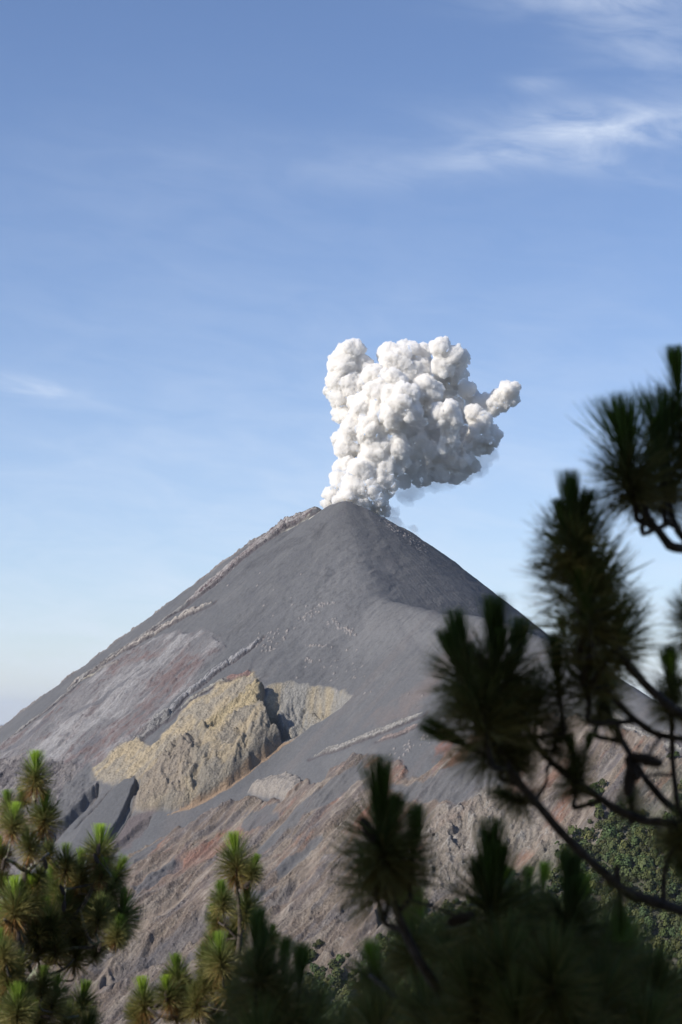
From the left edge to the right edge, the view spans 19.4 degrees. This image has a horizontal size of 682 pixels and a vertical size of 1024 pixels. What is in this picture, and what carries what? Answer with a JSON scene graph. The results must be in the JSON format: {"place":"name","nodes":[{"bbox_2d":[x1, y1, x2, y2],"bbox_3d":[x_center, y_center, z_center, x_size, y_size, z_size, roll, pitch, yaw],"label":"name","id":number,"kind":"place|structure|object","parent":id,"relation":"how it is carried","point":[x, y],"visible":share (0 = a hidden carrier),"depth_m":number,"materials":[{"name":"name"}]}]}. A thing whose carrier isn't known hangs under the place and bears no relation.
{"place":"outdoors","nodes":[
{"label":"outdoors","id":0,"kind":"place"},
{"bbox_2d":[0,501,681,1023],"bbox_3d":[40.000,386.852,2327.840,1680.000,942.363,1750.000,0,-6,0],"label":"volcano","id":1,"kind":"structure","parent":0,"point":[264,689],"depth_m":2525.93},
{"bbox_2d":[301,751,681,1023],"bbox_3d":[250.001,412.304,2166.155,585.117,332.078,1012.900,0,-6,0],"label":"forest","id":2,"kind":"object","parent":1,"relation":"on","point":[611,848],"visible":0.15,"depth_m":1986.82,"materials":[{"name":"green plant"}]},
{"bbox_2d":[0,0,681,724],"label":"sky","id":3,"kind":"structure","parent":0,"point":[263,262],"materials":[{"name":"blue"}]},
{"bbox_3d":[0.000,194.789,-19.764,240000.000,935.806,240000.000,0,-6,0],"label":"ground","id":4,"kind":"structure","parent":0,"visible":0},
{"bbox_2d":[0,749,66,1023],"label":"pine tree","id":5,"kind":"object","parent":4,"relation":"on","point":[17,908],"visible":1,"depth_m":13.72,"materials":[{"name":"green plant"}]},
{"bbox_2d":[24,823,145,1023],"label":"pine tree","id":6,"kind":"object","parent":4,"relation":"on","point":[75,919],"visible":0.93,"depth_m":14.22,"materials":[{"name":"green plant"}]},
{"bbox_2d":[119,830,280,1023],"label":"pine tree","id":7,"kind":"object","parent":4,"relation":"on","point":[178,988],"visible":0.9,"depth_m":13.74,"materials":[{"name":"green plant"}]},
{"bbox_2d":[205,905,364,1023],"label":"pine tree","id":8,"kind":"object","parent":4,"relation":"on","point":[273,999],"visible":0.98,"depth_m":5.80,"materials":[{"name":"green plant"}]},
{"bbox_2d":[320,753,681,1023],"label":"pine tree","id":9,"kind":"object","parent":4,"relation":"on","point":[573,969],"visible":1,"depth_m":4.94,"materials":[{"name":"green plant"}]},
{"bbox_2d":[412,344,681,942],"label":"pine tree","id":10,"kind":"object","parent":4,"relation":"on","point":[498,704],"visible":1,"depth_m":4.92,"materials":[{"name":"green plant"}]}
]}

